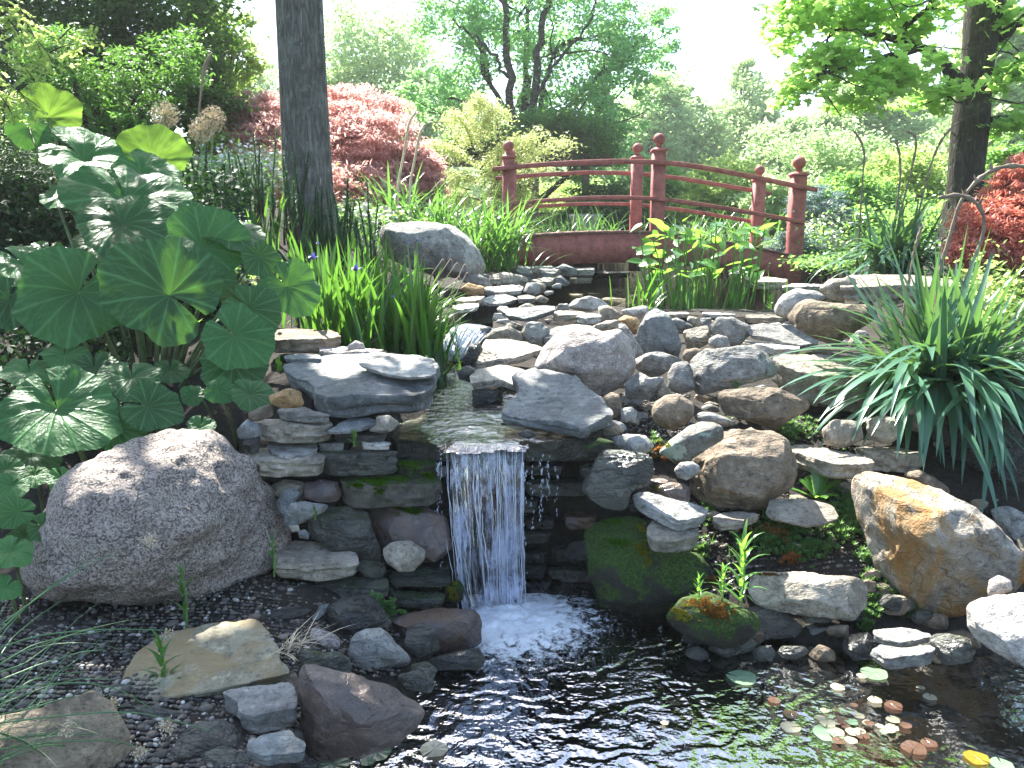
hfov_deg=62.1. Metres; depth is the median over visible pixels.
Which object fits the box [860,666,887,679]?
lily pad
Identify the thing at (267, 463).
flat stone
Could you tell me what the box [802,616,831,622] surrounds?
stone
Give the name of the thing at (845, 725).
lily pad
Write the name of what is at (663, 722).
lily pad
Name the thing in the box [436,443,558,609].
waterfall
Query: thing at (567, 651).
bubbles
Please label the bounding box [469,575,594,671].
water droplets
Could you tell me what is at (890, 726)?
lily pad
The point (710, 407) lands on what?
stone
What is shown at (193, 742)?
rock
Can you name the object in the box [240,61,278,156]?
weeping tree
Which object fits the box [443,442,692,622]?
moss
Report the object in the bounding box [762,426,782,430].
stone
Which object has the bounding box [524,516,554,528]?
stone
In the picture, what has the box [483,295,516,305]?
flat stone
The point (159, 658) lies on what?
weed
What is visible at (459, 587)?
mossy stone
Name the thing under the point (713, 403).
stone
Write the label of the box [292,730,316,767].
rock
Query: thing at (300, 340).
flat stone
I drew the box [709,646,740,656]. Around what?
stone
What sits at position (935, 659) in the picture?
stone
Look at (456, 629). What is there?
rock
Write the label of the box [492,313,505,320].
stone
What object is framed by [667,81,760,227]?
background tree
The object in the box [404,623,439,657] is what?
rock
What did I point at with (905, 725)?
lily pad
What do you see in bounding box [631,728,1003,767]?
pond weed
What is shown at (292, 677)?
rock
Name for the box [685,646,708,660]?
stone
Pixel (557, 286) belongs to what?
stone
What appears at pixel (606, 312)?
rock
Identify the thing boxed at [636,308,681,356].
rock
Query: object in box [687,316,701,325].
rock
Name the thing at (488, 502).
stone
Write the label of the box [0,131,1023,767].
ground
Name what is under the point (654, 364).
rock
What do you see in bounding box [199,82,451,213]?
red maple
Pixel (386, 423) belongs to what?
rock
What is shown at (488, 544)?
stone
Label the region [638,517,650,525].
stone
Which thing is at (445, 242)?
boulder
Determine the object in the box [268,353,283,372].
weed
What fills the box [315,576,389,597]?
flat stone
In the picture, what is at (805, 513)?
flat stone
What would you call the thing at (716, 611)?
moss
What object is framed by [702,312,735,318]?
flat stone
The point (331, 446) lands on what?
flat stone
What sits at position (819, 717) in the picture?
lily pad
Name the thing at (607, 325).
rock
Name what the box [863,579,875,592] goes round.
stone
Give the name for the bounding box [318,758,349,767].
lily pad
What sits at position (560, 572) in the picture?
stone
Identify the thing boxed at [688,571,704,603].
leafy weed
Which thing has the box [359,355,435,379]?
flat stone
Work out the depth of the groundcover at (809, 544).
3.34 m
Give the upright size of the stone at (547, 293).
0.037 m
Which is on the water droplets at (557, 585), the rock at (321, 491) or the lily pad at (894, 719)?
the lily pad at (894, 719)
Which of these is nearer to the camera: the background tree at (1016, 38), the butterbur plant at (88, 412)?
the butterbur plant at (88, 412)
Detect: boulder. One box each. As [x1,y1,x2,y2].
[0,690,130,767]
[19,428,291,605]
[299,664,424,761]
[379,221,484,277]
[535,325,635,395]
[652,394,693,428]
[689,427,797,510]
[774,288,824,317]
[822,419,863,447]
[851,471,1023,617]
[931,415,1023,484]
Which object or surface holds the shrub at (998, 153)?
on the ground
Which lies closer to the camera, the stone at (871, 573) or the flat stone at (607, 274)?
the stone at (871, 573)
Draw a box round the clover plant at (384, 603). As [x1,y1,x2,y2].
[369,589,406,619]
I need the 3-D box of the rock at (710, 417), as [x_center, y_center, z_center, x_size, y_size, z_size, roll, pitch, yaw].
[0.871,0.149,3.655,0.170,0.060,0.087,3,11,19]
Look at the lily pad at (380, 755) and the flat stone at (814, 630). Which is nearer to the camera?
the lily pad at (380, 755)
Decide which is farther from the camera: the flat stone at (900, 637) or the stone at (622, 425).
the stone at (622, 425)
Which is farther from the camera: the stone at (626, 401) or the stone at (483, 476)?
the stone at (626, 401)
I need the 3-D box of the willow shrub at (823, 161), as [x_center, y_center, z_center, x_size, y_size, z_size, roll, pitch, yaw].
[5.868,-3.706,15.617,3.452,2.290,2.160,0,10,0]
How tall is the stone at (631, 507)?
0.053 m
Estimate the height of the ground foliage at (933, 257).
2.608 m
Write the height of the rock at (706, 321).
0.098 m
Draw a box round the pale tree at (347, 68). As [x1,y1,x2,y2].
[270,0,475,219]
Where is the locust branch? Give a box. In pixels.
[0,0,106,130]
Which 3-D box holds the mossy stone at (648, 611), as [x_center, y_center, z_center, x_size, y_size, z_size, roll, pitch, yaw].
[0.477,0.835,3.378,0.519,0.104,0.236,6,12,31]
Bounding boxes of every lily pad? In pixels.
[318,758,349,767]
[361,757,375,765]
[367,748,391,760]
[420,740,447,756]
[602,297,622,299]
[660,720,668,724]
[726,670,755,684]
[767,696,779,702]
[780,721,800,732]
[782,710,797,717]
[812,724,843,740]
[814,715,824,719]
[819,719,834,727]
[820,708,829,712]
[828,727,844,735]
[830,683,844,689]
[832,736,844,743]
[833,715,848,723]
[841,724,850,727]
[844,736,857,743]
[845,718,857,724]
[845,727,859,735]
[853,712,864,718]
[854,730,869,738]
[856,673,866,677]
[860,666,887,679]
[864,720,873,725]
[867,696,881,702]
[879,729,888,733]
[882,726,894,732]
[884,700,902,709]
[885,723,898,730]
[886,715,899,722]
[899,722,911,727]
[900,740,926,754]
[916,685,924,689]
[920,738,937,746]
[922,693,936,699]
[963,750,989,764]
[990,757,1013,767]
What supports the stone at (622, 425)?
on the waterfall ledge at (555, 448)
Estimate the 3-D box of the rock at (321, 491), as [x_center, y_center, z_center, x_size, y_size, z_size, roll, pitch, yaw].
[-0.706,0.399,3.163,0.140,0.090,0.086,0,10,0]
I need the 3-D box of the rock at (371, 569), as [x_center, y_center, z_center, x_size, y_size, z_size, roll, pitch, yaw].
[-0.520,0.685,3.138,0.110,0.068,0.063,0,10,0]
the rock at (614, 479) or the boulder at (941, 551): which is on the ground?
the boulder at (941, 551)
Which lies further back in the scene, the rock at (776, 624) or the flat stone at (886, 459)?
the flat stone at (886, 459)
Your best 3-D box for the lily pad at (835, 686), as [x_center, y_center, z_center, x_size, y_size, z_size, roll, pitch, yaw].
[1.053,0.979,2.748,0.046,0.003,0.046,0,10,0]
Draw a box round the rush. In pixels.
[0,532,212,767]
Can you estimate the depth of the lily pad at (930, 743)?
2.45 m
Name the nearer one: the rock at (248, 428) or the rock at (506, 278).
the rock at (248, 428)
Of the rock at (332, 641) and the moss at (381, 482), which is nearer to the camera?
the rock at (332, 641)
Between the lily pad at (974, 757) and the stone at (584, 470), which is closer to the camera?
the lily pad at (974, 757)
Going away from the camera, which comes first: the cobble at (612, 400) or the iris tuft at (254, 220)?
the cobble at (612, 400)
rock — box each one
[132,704,186,723]
[168,719,244,762]
[202,744,250,767]
[237,419,262,438]
[242,436,259,454]
[248,404,272,420]
[269,388,303,408]
[271,480,305,501]
[276,488,299,514]
[277,671,299,702]
[284,514,298,527]
[286,501,327,523]
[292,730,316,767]
[299,648,351,672]
[304,479,341,502]
[308,506,380,561]
[310,628,339,648]
[312,603,328,619]
[324,594,391,634]
[348,628,410,670]
[356,560,385,577]
[368,506,452,562]
[370,415,398,432]
[383,540,425,571]
[392,608,481,653]
[398,670,434,692]
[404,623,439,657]
[411,661,436,679]
[427,648,484,670]
[457,365,475,382]
[461,274,489,285]
[461,283,484,295]
[462,342,482,366]
[472,388,502,407]
[484,326,522,340]
[488,272,528,286]
[517,429,536,438]
[521,321,549,346]
[524,283,539,295]
[553,275,569,285]
[555,264,576,275]
[555,303,569,310]
[565,539,587,564]
[569,296,607,311]
[582,449,653,509]
[593,320,617,330]
[598,305,619,321]
[601,421,623,435]
[613,434,653,452]
[617,322,642,357]
[618,315,640,334]
[622,306,647,319]
[625,372,663,399]
[635,352,680,377]
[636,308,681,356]
[656,381,672,397]
[656,482,689,501]
[659,422,723,463]
[672,318,692,330]
[683,325,710,348]
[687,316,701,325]
[690,344,777,395]
[694,412,734,425]
[700,318,711,331]
[710,317,750,346]
[717,387,809,429]
[745,606,798,639]
[748,571,867,620]
[787,299,876,345]
[820,277,855,300]
[843,632,878,660]
[866,415,897,444]
[904,470,949,493]
[908,404,918,432]
[913,608,948,629]
[930,633,972,664]
[950,631,980,649]
[966,592,1023,666]
[991,506,1023,540]
[1001,367,1023,415]
[1016,536,1023,554]
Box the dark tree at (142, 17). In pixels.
[0,0,270,172]
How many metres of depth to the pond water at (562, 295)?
7.65 m
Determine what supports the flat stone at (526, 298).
on the flat stone at (497, 300)
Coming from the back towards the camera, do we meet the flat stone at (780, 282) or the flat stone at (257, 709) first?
the flat stone at (780, 282)
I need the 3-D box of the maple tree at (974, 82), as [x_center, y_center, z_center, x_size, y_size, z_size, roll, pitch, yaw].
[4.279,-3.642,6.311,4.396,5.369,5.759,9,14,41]
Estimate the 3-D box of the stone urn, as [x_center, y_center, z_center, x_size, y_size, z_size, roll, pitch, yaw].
[1.106,-2.312,12.793,0.500,0.470,0.500,0,10,0]
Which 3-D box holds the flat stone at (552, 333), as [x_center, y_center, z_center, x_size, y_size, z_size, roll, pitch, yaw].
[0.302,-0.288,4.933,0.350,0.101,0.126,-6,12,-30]
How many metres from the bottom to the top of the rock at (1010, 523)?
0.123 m
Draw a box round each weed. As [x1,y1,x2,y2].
[140,627,183,683]
[167,563,200,628]
[265,532,282,576]
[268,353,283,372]
[312,506,320,519]
[346,429,364,446]
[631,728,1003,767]
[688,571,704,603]
[711,520,769,606]
[713,562,733,599]
[732,381,738,388]
[767,294,773,311]
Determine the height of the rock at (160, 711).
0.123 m
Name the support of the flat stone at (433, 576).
on the flat stone at (420, 600)
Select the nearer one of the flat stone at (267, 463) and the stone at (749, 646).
the stone at (749, 646)
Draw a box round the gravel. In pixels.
[0,393,876,767]
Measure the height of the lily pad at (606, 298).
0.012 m
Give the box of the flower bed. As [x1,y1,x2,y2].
[188,138,868,273]
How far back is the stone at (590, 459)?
3.47 m
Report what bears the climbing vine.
on the pergola
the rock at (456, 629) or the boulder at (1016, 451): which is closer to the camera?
the rock at (456, 629)
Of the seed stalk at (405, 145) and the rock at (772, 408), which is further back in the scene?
the seed stalk at (405, 145)
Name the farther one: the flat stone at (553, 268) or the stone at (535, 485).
the flat stone at (553, 268)
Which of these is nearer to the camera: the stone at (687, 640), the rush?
the rush
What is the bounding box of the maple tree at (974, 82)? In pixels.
[748,0,1023,250]
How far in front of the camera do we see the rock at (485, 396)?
4.02 m
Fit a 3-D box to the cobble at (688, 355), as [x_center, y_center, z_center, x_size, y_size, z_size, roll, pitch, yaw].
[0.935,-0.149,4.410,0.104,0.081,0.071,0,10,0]
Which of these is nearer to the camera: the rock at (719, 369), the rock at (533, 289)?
the rock at (719, 369)
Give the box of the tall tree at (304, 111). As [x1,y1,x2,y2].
[275,0,336,252]
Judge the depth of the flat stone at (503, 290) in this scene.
6.35 m
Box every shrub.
[0,14,221,147]
[491,167,616,231]
[552,180,643,231]
[602,155,691,227]
[642,188,683,232]
[665,145,771,237]
[725,169,823,238]
[750,115,912,185]
[781,164,919,222]
[813,204,894,247]
[864,141,948,205]
[873,200,942,240]
[941,137,1023,201]
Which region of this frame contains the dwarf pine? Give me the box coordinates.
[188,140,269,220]
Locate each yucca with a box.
[770,158,1023,521]
[804,119,980,303]
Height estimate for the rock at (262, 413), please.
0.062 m
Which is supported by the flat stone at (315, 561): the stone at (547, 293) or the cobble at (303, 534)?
the cobble at (303, 534)
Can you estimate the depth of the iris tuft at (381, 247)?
6.48 m
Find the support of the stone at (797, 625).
on the ground
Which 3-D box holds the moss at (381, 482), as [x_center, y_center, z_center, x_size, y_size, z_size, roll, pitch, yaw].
[-0.087,0.455,3.244,1.069,0.346,0.185,-1,10,-3]
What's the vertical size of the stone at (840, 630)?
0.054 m
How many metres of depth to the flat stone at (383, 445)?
3.18 m
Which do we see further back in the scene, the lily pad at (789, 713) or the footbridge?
the footbridge
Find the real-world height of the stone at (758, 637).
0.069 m
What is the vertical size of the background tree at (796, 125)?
4.572 m
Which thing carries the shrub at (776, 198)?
on the ground
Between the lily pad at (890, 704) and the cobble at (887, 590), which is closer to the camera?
the lily pad at (890, 704)
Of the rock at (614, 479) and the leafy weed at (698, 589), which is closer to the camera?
the leafy weed at (698, 589)
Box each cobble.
[289,525,299,531]
[298,529,308,539]
[347,340,364,348]
[602,392,621,418]
[620,407,636,422]
[667,361,694,393]
[674,462,699,479]
[682,348,702,362]
[709,335,729,347]
[875,582,890,594]
[987,575,1012,596]
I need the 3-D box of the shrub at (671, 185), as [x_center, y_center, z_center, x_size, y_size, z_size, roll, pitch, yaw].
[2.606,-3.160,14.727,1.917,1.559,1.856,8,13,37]
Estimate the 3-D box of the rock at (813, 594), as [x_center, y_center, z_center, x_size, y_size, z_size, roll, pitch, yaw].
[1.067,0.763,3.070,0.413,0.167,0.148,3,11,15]
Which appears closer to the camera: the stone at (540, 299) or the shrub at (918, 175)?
the stone at (540, 299)
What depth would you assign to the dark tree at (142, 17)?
8.68 m
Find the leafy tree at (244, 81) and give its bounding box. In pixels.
[170,0,275,192]
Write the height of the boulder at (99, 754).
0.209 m
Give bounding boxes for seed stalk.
[196,52,212,150]
[397,112,424,222]
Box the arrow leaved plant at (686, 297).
[609,214,787,309]
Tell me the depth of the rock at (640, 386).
3.91 m
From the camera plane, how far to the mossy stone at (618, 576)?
3.21 m
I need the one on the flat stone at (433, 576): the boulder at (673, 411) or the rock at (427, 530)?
the rock at (427, 530)
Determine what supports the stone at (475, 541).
on the ground
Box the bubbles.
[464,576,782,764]
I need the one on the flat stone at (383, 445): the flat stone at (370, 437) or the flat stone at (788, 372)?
the flat stone at (370, 437)
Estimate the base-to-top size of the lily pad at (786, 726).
0.004 m
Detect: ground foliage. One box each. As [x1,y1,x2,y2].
[0,151,1023,295]
[933,239,1023,344]
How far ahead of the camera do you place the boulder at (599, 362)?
4.00 m
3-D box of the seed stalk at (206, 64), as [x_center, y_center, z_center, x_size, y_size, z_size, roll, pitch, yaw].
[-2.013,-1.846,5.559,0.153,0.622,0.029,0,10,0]
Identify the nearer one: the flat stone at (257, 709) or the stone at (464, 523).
the flat stone at (257, 709)
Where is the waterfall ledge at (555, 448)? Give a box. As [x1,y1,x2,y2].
[391,411,620,461]
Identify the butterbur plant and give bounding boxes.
[0,82,320,389]
[0,345,274,472]
[0,454,68,624]
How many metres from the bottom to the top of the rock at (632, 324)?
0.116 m
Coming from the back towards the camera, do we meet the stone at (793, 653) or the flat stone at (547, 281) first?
the flat stone at (547, 281)
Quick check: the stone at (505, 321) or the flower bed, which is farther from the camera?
the flower bed
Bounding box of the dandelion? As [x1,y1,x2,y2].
[792,469,840,497]
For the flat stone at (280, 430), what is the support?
on the flat stone at (288, 451)
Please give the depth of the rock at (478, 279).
6.15 m
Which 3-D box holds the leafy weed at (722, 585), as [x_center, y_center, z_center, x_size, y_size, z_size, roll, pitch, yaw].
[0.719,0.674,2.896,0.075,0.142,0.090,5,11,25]
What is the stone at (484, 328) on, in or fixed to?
on the ground
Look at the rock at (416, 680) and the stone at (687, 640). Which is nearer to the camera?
the rock at (416, 680)
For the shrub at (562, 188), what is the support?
on the ground
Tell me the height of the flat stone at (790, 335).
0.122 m
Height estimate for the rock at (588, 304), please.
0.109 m
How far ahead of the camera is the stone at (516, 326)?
5.34 m
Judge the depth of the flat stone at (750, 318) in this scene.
5.73 m
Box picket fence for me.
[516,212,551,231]
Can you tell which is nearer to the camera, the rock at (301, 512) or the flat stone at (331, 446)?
the rock at (301, 512)
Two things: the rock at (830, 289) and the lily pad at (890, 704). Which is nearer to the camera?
the lily pad at (890, 704)
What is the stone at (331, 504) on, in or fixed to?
on the ground
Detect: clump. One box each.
[218,128,309,244]
[281,232,468,394]
[300,178,379,272]
[335,161,465,223]
[341,165,513,250]
[370,267,481,377]
[415,175,573,295]
[521,201,613,233]
[560,206,667,230]
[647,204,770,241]
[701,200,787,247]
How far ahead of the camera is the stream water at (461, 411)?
3.69 m
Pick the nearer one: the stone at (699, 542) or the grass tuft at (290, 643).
the grass tuft at (290, 643)
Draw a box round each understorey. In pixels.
[0,167,253,350]
[0,326,132,406]
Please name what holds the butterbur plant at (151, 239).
on the ground
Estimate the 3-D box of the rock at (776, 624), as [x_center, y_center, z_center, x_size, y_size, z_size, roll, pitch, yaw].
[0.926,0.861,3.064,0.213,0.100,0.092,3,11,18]
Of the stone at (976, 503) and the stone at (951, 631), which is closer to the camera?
the stone at (951, 631)
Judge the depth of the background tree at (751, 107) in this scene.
35.67 m
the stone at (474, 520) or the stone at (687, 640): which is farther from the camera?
the stone at (474, 520)
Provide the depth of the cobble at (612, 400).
3.66 m
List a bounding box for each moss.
[346,461,628,551]
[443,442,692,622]
[680,572,785,626]
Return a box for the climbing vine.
[439,98,638,170]
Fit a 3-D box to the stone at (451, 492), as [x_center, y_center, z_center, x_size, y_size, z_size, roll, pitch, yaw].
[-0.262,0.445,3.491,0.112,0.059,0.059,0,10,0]
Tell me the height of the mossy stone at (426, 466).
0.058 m
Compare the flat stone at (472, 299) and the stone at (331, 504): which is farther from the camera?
the flat stone at (472, 299)
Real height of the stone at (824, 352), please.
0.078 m
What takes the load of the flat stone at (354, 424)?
on the flat stone at (370, 437)
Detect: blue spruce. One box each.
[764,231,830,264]
[775,184,858,236]
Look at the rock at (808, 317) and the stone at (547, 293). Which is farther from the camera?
the stone at (547, 293)
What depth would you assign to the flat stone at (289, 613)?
2.81 m
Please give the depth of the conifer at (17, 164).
4.85 m
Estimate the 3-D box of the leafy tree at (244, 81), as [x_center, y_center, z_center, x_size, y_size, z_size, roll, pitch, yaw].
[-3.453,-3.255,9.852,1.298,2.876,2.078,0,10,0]
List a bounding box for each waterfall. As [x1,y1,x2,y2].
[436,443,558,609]
[443,323,493,360]
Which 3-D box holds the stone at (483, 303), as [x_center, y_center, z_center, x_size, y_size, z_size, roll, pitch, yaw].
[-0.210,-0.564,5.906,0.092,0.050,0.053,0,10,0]
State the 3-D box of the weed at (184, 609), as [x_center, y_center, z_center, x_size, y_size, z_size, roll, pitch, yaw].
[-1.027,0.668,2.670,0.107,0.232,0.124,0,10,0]
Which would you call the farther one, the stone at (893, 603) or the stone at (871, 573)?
the stone at (871, 573)
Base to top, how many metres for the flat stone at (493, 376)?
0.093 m
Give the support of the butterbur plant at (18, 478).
on the ground
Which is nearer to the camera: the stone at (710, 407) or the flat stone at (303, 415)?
the flat stone at (303, 415)
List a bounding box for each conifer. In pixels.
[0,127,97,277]
[423,89,581,234]
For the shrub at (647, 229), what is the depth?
15.06 m
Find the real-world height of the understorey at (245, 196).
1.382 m
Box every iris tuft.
[195,190,303,264]
[245,190,328,277]
[269,208,387,269]
[339,213,437,286]
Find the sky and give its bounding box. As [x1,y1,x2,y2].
[0,0,1023,226]
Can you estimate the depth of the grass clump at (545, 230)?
10.41 m
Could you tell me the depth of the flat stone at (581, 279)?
7.97 m
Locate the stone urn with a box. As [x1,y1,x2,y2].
[569,214,601,230]
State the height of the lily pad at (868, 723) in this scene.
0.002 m
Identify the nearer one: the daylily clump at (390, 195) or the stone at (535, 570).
the stone at (535, 570)
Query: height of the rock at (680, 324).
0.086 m
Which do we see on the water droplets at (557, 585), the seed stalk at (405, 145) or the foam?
the foam
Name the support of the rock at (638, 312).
on the ground
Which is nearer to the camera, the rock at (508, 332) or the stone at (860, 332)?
the rock at (508, 332)
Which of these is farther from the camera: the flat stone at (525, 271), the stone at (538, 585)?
the flat stone at (525, 271)
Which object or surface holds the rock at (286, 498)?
on the rock at (301, 512)
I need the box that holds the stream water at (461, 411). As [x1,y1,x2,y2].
[399,354,602,447]
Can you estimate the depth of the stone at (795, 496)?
3.52 m
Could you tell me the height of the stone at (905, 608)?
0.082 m
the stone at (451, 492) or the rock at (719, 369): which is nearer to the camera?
the stone at (451, 492)
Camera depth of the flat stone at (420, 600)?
3.13 m
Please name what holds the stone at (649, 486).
on the stone at (640, 490)
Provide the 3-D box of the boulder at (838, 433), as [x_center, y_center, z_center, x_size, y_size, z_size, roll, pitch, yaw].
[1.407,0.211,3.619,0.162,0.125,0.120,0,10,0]
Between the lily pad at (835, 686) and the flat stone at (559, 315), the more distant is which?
the flat stone at (559, 315)
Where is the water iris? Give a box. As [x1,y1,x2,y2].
[629,265,677,308]
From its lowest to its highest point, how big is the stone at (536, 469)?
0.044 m
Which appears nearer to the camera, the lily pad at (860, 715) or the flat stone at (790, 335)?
the lily pad at (860, 715)
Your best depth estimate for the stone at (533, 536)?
3.54 m
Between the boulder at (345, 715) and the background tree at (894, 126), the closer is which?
the boulder at (345, 715)
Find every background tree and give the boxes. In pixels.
[586,65,709,182]
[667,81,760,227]
[703,52,800,169]
[734,107,863,184]
[792,58,949,168]
[924,0,1023,154]
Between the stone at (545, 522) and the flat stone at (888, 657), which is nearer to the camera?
the flat stone at (888, 657)
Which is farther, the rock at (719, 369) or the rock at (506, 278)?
the rock at (506, 278)
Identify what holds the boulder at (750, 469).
on the ground
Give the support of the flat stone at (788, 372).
on the ground
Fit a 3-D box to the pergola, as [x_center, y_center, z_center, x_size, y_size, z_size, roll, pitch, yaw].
[0.127,-3.500,15.718,3.665,1.986,2.310,0,10,0]
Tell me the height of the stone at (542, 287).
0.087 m
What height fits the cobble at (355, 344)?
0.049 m
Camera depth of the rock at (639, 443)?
3.39 m
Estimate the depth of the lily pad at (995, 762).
2.35 m
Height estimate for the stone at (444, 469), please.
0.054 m
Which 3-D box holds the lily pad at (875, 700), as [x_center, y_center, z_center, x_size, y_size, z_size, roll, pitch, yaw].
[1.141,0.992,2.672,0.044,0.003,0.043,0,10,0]
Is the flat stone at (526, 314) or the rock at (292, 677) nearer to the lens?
the rock at (292, 677)
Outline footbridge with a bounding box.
[492,133,817,284]
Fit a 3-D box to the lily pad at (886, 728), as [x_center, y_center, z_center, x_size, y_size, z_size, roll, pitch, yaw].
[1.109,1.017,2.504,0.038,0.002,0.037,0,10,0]
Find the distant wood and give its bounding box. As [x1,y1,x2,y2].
[0,61,1023,226]
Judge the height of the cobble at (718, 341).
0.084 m
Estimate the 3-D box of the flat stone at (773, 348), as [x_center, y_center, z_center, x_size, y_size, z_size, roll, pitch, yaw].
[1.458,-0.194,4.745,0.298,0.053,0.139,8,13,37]
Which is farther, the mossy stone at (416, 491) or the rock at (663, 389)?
the rock at (663, 389)
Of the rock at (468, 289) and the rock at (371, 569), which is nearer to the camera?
the rock at (371, 569)
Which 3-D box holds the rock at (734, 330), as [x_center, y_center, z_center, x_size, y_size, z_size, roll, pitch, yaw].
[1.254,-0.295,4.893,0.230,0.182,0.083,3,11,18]
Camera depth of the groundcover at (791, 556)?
3.34 m
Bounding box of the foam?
[462,593,607,667]
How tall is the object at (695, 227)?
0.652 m
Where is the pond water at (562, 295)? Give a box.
[447,281,844,324]
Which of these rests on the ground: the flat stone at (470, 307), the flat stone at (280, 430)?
the flat stone at (470, 307)
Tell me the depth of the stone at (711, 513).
3.44 m
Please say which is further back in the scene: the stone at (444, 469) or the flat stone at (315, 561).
the stone at (444, 469)
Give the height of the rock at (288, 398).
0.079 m
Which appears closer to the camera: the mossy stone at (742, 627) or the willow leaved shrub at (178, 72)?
the mossy stone at (742, 627)
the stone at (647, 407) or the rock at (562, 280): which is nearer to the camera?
the stone at (647, 407)
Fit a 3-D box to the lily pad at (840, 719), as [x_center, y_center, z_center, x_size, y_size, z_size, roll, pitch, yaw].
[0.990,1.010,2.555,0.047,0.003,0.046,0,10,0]
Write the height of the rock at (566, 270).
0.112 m
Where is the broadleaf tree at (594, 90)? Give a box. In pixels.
[378,0,694,228]
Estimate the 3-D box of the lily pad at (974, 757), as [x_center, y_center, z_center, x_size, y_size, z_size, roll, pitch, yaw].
[1.301,1.045,2.382,0.067,0.004,0.066,0,10,0]
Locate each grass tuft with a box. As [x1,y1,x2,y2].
[268,609,354,661]
[728,532,737,562]
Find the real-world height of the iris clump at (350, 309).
0.884 m
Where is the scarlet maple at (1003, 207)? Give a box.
[933,151,1023,290]
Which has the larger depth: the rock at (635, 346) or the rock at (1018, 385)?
the rock at (635, 346)
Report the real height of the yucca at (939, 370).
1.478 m
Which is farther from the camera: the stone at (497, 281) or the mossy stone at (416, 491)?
the stone at (497, 281)
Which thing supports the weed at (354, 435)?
on the ground
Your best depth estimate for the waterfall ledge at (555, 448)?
3.40 m
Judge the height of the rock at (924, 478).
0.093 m
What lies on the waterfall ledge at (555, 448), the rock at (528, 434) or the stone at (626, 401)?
the rock at (528, 434)
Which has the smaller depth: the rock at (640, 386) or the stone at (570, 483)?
the stone at (570, 483)
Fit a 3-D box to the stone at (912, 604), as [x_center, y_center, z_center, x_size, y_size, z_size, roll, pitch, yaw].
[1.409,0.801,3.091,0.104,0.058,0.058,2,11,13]
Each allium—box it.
[148,100,180,127]
[187,118,214,199]
[198,104,226,195]
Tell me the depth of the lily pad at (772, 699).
2.67 m
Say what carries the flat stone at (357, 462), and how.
on the mossy stone at (416, 491)
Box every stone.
[122,619,288,699]
[223,682,297,733]
[246,730,305,765]
[249,447,325,477]
[254,419,332,442]
[259,606,311,620]
[267,443,317,458]
[273,541,358,581]
[274,329,340,352]
[277,407,329,422]
[283,351,440,417]
[284,353,320,362]
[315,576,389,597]
[318,450,397,475]
[319,346,382,356]
[319,442,343,450]
[327,502,335,506]
[328,417,375,433]
[334,432,386,442]
[340,474,441,508]
[350,443,367,450]
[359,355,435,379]
[362,441,390,449]
[389,565,450,586]
[390,591,444,608]
[397,459,437,477]
[437,465,447,476]
[444,580,463,604]
[449,486,460,496]
[452,303,478,312]
[455,296,484,303]
[461,533,484,548]
[463,515,473,531]
[469,365,523,389]
[469,495,508,510]
[470,512,478,525]
[475,339,541,368]
[478,301,487,305]
[478,463,516,480]
[480,326,491,331]
[482,285,523,295]
[482,533,501,546]
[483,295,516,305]
[489,278,500,285]
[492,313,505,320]
[493,529,550,543]
[497,306,507,312]
[500,305,555,321]
[500,563,546,578]
[501,319,517,323]
[501,367,613,437]
[503,497,537,512]
[505,322,522,329]
[510,265,556,281]
[513,462,563,474]
[517,295,535,302]
[517,548,546,563]
[518,303,533,307]
[519,582,551,593]
[523,582,572,598]
[524,479,584,496]
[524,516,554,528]
[530,266,560,275]
[531,277,553,285]
[532,268,541,274]
[534,295,548,303]
[537,282,545,293]
[543,324,593,343]
[544,291,553,295]
[547,566,587,579]
[552,283,561,288]
[552,545,569,561]
[553,310,584,320]
[559,478,585,493]
[560,573,590,582]
[562,448,615,460]
[564,511,597,529]
[569,276,591,283]
[576,267,594,275]
[576,313,601,324]
[579,463,592,477]
[584,516,713,606]
[585,438,614,454]
[586,563,675,617]
[594,271,629,277]
[612,420,625,433]
[620,397,629,405]
[627,495,639,511]
[630,399,643,405]
[631,478,655,494]
[632,492,707,530]
[636,412,647,420]
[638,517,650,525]
[642,404,652,411]
[642,478,667,493]
[646,520,698,552]
[666,312,688,317]
[666,591,760,648]
[682,635,701,644]
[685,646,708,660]
[694,394,712,401]
[694,540,708,550]
[701,403,718,410]
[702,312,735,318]
[705,401,718,405]
[706,510,719,517]
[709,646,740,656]
[712,511,758,530]
[739,639,755,653]
[741,276,786,289]
[745,314,786,322]
[748,323,818,348]
[750,342,799,355]
[752,320,772,324]
[752,631,763,645]
[752,645,774,660]
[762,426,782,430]
[766,498,838,527]
[772,354,878,411]
[778,646,808,660]
[782,283,821,292]
[789,495,805,498]
[789,621,801,637]
[791,444,874,478]
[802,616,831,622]
[805,625,827,634]
[809,644,835,662]
[811,349,832,354]
[826,624,848,637]
[835,482,850,491]
[840,274,952,300]
[847,330,868,338]
[849,612,863,621]
[855,445,922,472]
[862,569,880,578]
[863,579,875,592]
[870,644,934,669]
[873,627,930,647]
[876,594,909,611]
[883,595,910,615]
[907,600,914,611]
[909,610,933,624]
[932,654,941,663]
[945,629,964,632]
[970,499,987,510]
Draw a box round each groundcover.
[646,414,919,631]
[651,439,801,563]
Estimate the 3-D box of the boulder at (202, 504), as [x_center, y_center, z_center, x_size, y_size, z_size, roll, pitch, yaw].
[-1.264,0.491,2.986,0.644,0.619,0.790,5,11,24]
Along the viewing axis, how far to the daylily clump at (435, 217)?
7.62 m

